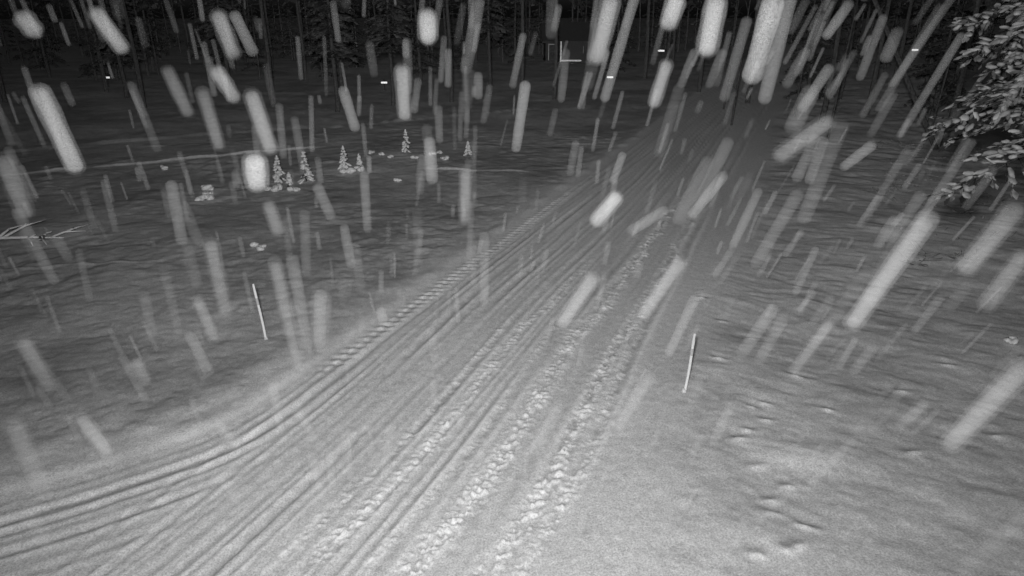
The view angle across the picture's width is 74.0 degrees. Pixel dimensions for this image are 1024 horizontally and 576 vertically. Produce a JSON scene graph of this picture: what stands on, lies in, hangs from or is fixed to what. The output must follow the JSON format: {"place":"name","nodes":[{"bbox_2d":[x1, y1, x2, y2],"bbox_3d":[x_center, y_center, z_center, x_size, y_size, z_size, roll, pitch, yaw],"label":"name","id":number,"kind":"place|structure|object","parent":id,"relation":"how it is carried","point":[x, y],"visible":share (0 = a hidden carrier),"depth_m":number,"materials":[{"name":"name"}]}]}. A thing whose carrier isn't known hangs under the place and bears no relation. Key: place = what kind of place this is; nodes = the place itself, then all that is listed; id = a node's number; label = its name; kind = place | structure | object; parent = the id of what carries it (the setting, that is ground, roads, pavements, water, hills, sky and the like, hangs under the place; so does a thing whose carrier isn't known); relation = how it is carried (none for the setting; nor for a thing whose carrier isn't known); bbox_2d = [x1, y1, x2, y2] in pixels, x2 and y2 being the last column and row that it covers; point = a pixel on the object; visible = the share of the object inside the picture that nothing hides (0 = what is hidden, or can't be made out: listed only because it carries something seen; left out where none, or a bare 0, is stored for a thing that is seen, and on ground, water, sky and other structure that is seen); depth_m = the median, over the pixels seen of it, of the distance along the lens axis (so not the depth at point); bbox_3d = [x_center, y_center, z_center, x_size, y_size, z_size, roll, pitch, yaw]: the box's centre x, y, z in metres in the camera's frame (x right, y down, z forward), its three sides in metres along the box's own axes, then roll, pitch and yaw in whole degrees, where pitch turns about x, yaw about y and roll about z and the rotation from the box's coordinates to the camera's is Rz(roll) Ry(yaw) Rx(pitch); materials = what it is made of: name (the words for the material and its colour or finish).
{"place":"outdoors","nodes":[
{"label":"outdoors","id":0,"kind":"place"},
{"bbox_2d":[0,0,1020,18],"label":"sky","id":1,"kind":"structure","parent":0,"point":[778,8],"materials":[{"name":"black"}]},
{"bbox_2d":[0,18,1023,575],"bbox_3d":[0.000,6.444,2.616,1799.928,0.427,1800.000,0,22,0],"label":"snow ground","id":2,"kind":"structure","parent":0,"point":[458,362],"depth_m":16.66,"materials":[{"name":"white snow"}]},
{"bbox_2d":[0,40,7,102],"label":"pine tree","id":3,"kind":"object","parent":2,"relation":"on","point":[3,95],"visible":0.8,"depth_m":55.94,"materials":[{"name":"grey plant"}]},
{"bbox_2d":[0,219,91,245],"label":"fallen branch","id":4,"kind":"object","parent":2,"relation":"on","point":[6,236],"visible":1,"depth_m":22.07,"materials":[{"name":"grey wood"}]},
{"bbox_2d":[72,0,111,91],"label":"pine tree","id":5,"kind":"object","parent":2,"relation":"on","point":[103,75],"visible":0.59,"depth_m":62.38,"materials":[{"name":"grey plant"}]},
{"bbox_2d":[82,0,149,97],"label":"spruce tree","id":6,"kind":"object","parent":2,"relation":"on","point":[108,57],"visible":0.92,"depth_m":57.92,"materials":[{"name":"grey plant"}]},
{"bbox_2d":[119,0,149,107],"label":"pine tree","id":7,"kind":"object","parent":2,"relation":"on","point":[136,64],"visible":0.98,"depth_m":51.96,"materials":[{"name":"grey plant"}]},
{"bbox_2d":[189,0,252,99],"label":"spruce tree","id":8,"kind":"object","parent":2,"relation":"on","point":[212,28],"visible":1,"depth_m":55.85,"materials":[{"name":"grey plant"}]},
{"bbox_2d":[252,284,267,339],"bbox_3d":[-5.644,0.612,15.344,0.197,1.522,0.166,9,24,21],"label":"road marker stick","id":9,"kind":"object","parent":2,"relation":"on","point":[260,313],"visible":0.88,"depth_m":15.29,"materials":[{"name":"white plastic"}]},
{"bbox_2d":[251,0,286,104],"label":"pine tree","id":10,"kind":"object","parent":2,"relation":"on","point":[270,78],"visible":0.98,"depth_m":53.86,"materials":[{"name":"grey plant"}]},
{"bbox_2d":[272,155,285,182],"bbox_3d":[-10.375,-5.306,30.245,0.585,1.277,0.710,0,22,0],"label":"snowy spruce sapling","id":11,"kind":"object","parent":2,"relation":"on","point":[277,176],"visible":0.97,"depth_m":30.12,"materials":[{"name":"grey plant"}]},
{"bbox_2d":[285,172,293,186],"bbox_3d":[-9.599,-4.638,29.301,0.350,0.749,0.313,-17,27,-35],"label":"snowy spruce sapling","id":12,"kind":"object","parent":2,"relation":"on","point":[289,181],"visible":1,"depth_m":29.21,"materials":[{"name":"grey plant"}]},
{"bbox_2d":[297,151,315,183],"bbox_3d":[-9.210,-5.371,30.226,0.869,1.431,0.562,-11,24,-24],"label":"snowy spruce sapling","id":13,"kind":"object","parent":2,"relation":"on","point":[307,170],"visible":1,"depth_m":30.16,"materials":[{"name":"grey plant"}]},
{"bbox_2d":[299,0,370,111],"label":"spruce tree","id":14,"kind":"object","parent":2,"relation":"on","point":[324,51],"visible":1,"depth_m":48.46,"materials":[{"name":"black plant"}]},
{"bbox_2d":[330,2,347,96],"bbox_3d":[-15.269,-24.598,57.622,4.143,16.841,3.197,-12,25,-27],"label":"pine tree","id":15,"kind":"object","parent":2,"relation":"on","point":[341,82],"visible":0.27,"depth_m":59.26,"materials":[{"name":"grey plant"}]},
{"bbox_2d":[337,145,351,169],"bbox_3d":[-8.061,-6.160,32.347,0.642,1.277,0.633,-20,30,-40],"label":"snowy spruce sapling","id":16,"kind":"object","parent":2,"relation":"on","point":[343,163],"visible":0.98,"depth_m":32.26,"materials":[{"name":"white snow"}]},
{"bbox_2d":[356,153,363,165],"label":"snowy spruce sapling","id":17,"kind":"object","parent":2,"relation":"on","point":[359,161],"visible":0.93,"depth_m":32.80,"materials":[{"name":"grey plant"}]},
{"bbox_2d":[362,0,418,104],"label":"spruce tree","id":18,"kind":"object","parent":2,"relation":"on","point":[397,42],"visible":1,"depth_m":51.95,"materials":[{"name":"grey plant"}]},
{"bbox_2d":[401,129,410,151],"bbox_3d":[-5.785,-7.847,36.456,0.651,1.338,0.743,-11,24,-24],"label":"snowy spruce sapling","id":19,"kind":"object","parent":2,"relation":"on","point":[405,146],"visible":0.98,"depth_m":36.41,"materials":[{"name":"white snow"}]},
{"bbox_2d":[443,0,472,101],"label":"pine tree","id":20,"kind":"object","parent":2,"relation":"on","point":[451,92],"visible":0.98,"depth_m":54.79,"materials":[{"name":"grey plant"}]},
{"bbox_2d":[463,141,471,155],"bbox_3d":[-2.327,-7.273,35.599,0.491,0.893,0.436,0,22,0],"label":"snowy spruce sapling","id":21,"kind":"object","parent":2,"relation":"on","point":[467,151],"visible":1,"depth_m":35.50,"materials":[{"name":"white snow"}]},
{"bbox_2d":[464,0,515,94],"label":"spruce tree","id":22,"kind":"object","parent":2,"relation":"on","point":[496,33],"visible":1,"depth_m":59.45,"materials":[{"name":"grey plant"}]},
{"bbox_2d":[0,0,1023,88],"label":"distant forest","id":23,"kind":"object","parent":2,"relation":"on","point":[617,42],"visible":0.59,"depth_m":98.50,"materials":[{"name":"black plant"}]},
{"bbox_2d":[509,0,533,97],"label":"pine tree","id":24,"kind":"object","parent":2,"relation":"on","point":[521,89],"visible":0.95,"depth_m":58.49,"materials":[{"name":"grey plant"}]},
{"bbox_2d":[543,0,568,99],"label":"pine tree","id":25,"kind":"object","parent":2,"relation":"on","point":[554,93],"visible":0.98,"depth_m":56.67,"materials":[{"name":"grey plant"}]},
{"bbox_2d":[540,22,611,62],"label":"log cabin","id":26,"kind":"object","parent":2,"relation":"on","point":[579,42],"visible":0.89,"depth_m":101.09,"materials":[{"name":"white paint"}]},
{"bbox_2d":[548,44,554,59],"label":"door","id":27,"kind":"structure","parent":26,"relation":"in","point":[551,47],"depth_m":101.09,"materials":[{"name":"white paint"}]},
{"bbox_2d":[579,46,586,52],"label":"window","id":28,"kind":"structure","parent":26,"relation":"in","point":[582,49],"depth_m":101.03,"materials":[{"name":"black glass"}]},
{"bbox_2d":[160,150,1018,344],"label":"snow covered stumps","id":29,"kind":"object","parent":2,"relation":"on","point":[1011,340],"visible":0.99,"depth_m":28.60,"materials":[{"name":"white snow"}]},
{"bbox_2d":[682,333,695,392],"bbox_3d":[3.409,1.525,13.232,0.185,1.424,0.166,9,24,21],"label":"road marker stick","id":30,"kind":"object","parent":2,"relation":"on","point":[684,389],"visible":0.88,"depth_m":13.19,"materials":[{"name":"white plastic"}]},
{"bbox_2d":[693,0,712,91],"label":"pine tree","id":31,"kind":"object","parent":2,"relation":"on","point":[703,47],"visible":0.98,"depth_m":62.35,"materials":[{"name":"grey plant"}]},
{"bbox_2d":[723,0,740,109],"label":"birch tree","id":32,"kind":"object","parent":2,"relation":"on","point":[728,71],"visible":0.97,"depth_m":51.30,"materials":[{"name":"grey plant"}]},
{"bbox_2d":[727,0,760,124],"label":"birch tree","id":33,"kind":"object","parent":2,"relation":"on","point":[737,86],"visible":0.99,"depth_m":43.79,"materials":[{"name":"grey plant"}]},
{"bbox_2d":[740,0,765,102],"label":"pine tree","id":34,"kind":"object","parent":2,"relation":"on","point":[751,72],"visible":0.94,"depth_m":54.80,"materials":[{"name":"grey plant"}]},
{"bbox_2d":[792,0,824,115],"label":"birch tree","id":35,"kind":"object","parent":2,"relation":"on","point":[801,74],"visible":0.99,"depth_m":47.54,"materials":[{"name":"grey plant"}]},
{"bbox_2d":[779,0,838,105],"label":"spruce tree","id":36,"kind":"object","parent":2,"relation":"on","point":[822,32],"visible":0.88,"depth_m":52.90,"materials":[{"name":"grey plant"}]},
{"bbox_2d":[816,0,866,122],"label":"pine tree","id":37,"kind":"object","parent":2,"relation":"on","point":[831,74],"visible":0.98,"depth_m":44.63,"materials":[{"name":"grey plant"}]},
{"bbox_2d":[837,0,860,99],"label":"pine tree","id":38,"kind":"object","parent":2,"relation":"on","point":[842,85],"visible":0.8,"depth_m":56.88,"materials":[{"name":"grey plant"}]},
{"bbox_2d":[827,0,872,139],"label":"birch tree","id":39,"kind":"object","parent":2,"relation":"on","point":[834,107],"visible":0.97,"depth_m":38.23,"materials":[{"name":"grey plant"}]},
{"bbox_2d":[863,0,891,113],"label":"pine tree","id":40,"kind":"object","parent":2,"relation":"on","point":[875,74],"visible":0.77,"depth_m":49.32,"materials":[{"name":"grey plant"}]},
{"bbox_2d":[872,0,938,149],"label":"leaning dead tree","id":41,"kind":"object","parent":2,"relation":"on","point":[920,111],"visible":0.88,"depth_m":35.36,"materials":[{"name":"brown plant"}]},
{"bbox_2d":[904,0,975,121],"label":"spruce tree","id":42,"kind":"object","parent":2,"relation":"on","point":[931,69],"visible":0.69,"depth_m":45.27,"materials":[{"name":"black plant"}]},
{"bbox_2d":[867,138,1023,265],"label":"snowy undergrowth","id":43,"kind":"object","parent":2,"relation":"on","point":[956,254],"visible":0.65,"depth_m":27.04,"materials":[{"name":"grey plant"}]},
{"bbox_2d":[931,0,966,129],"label":"birch tree","id":44,"kind":"object","parent":2,"relation":"on","point":[938,102],"visible":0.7,"depth_m":40.31,"materials":[{"name":"grey plant"}]},
{"bbox_2d":[920,0,1023,205],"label":"snowy spruce tree","id":45,"kind":"object","parent":2,"relation":"on","point":[1008,113],"visible":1,"depth_m":11.46,"materials":[{"name":"grey plant"}]},
{"bbox_2d":[940,0,1009,146],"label":"pine tree","id":46,"kind":"object","parent":2,"relation":"on","point":[976,5],"visible":0.68,"depth_m":36.12,"materials":[{"name":"grey plant"}]},
{"bbox_2d":[984,3,1013,109],"bbox_3d":[33.749,-18.689,45.648,3.560,14.892,4.297,10,24,23],"label":"pine tree","id":47,"kind":"object","parent":2,"relation":"on","point":[999,57],"visible":0.05,"depth_m":47.21,"materials":[{"name":"grey plant"}]},
{"bbox_2d":[979,11,1023,128],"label":"pine tree","id":48,"kind":"object","parent":2,"relation":"on","point":[1001,69],"visible":0.15,"depth_m":41.88,"materials":[{"name":"grey plant"}]}
]}

